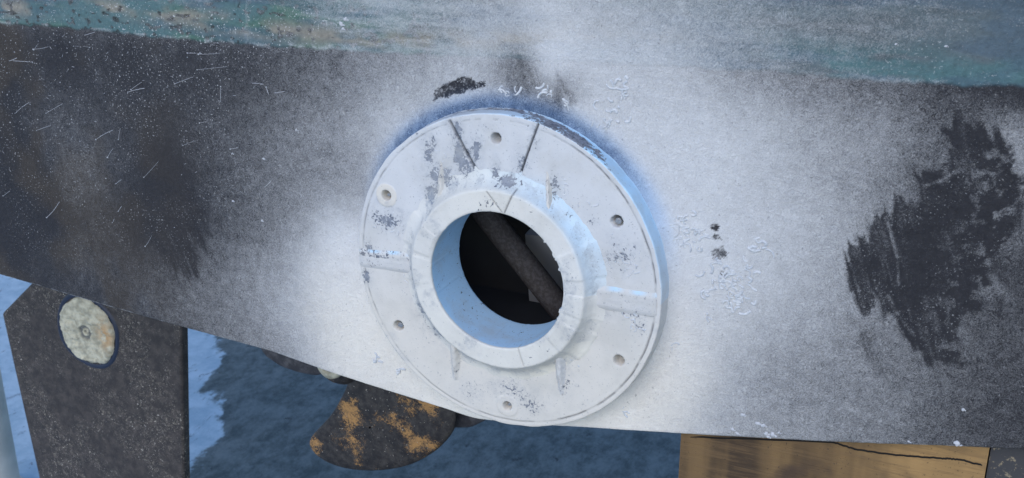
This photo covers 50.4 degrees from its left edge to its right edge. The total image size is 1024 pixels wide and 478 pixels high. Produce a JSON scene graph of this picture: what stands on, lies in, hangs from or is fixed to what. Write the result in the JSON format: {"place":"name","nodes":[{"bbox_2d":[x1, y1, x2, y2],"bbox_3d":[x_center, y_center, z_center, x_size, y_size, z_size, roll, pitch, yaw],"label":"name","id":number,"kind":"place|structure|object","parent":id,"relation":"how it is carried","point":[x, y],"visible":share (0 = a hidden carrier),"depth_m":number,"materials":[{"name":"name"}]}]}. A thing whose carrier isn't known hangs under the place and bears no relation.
{"place":"outdoors","nodes":[
{"label":"outdoors","id":0,"kind":"place"},
{"bbox_2d":[0,369,23,477],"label":"steel column","id":1,"kind":"structure","parent":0,"point":[9,468],"depth_m":2.84,"materials":[{"name":"metal"}]},
{"bbox_2d":[0,274,680,477],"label":"ground","id":2,"kind":"structure","parent":0,"point":[255,412],"depth_m":3.19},
{"bbox_2d":[678,433,988,477],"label":"timber prop","id":3,"kind":"object","parent":2,"relation":"on","point":[709,456],"visible":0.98,"depth_m":1.15,"materials":[{"name":"brown wood"}]},
{"bbox_2d":[0,0,1023,448],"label":"boat hull","id":4,"kind":"object","parent":3,"relation":"on","point":[776,218],"visible":1,"depth_m":1.15,"materials":[{"name":"paint"}]},
{"bbox_2d":[3,284,189,477],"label":"rudder","id":5,"kind":"object","parent":4,"relation":"attached to","point":[104,390],"visible":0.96,"depth_m":2.10,"materials":[{"name":"metal"}]},
{"bbox_2d":[261,348,485,470],"bbox_3d":[-0.238,0.133,1.803,0.413,0.565,0.205,-1,20,-2],"label":"propeller","id":6,"kind":"object","parent":4,"relation":"attached to","point":[364,426],"visible":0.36,"depth_m":1.82,"materials":[{"name":"metal"}]},
{"bbox_2d":[984,448,1023,477],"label":"support post","id":7,"kind":"object","parent":2,"relation":"on","point":[1005,463],"visible":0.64,"depth_m":1.07,"materials":[{"name":"grey metal"}]}
]}

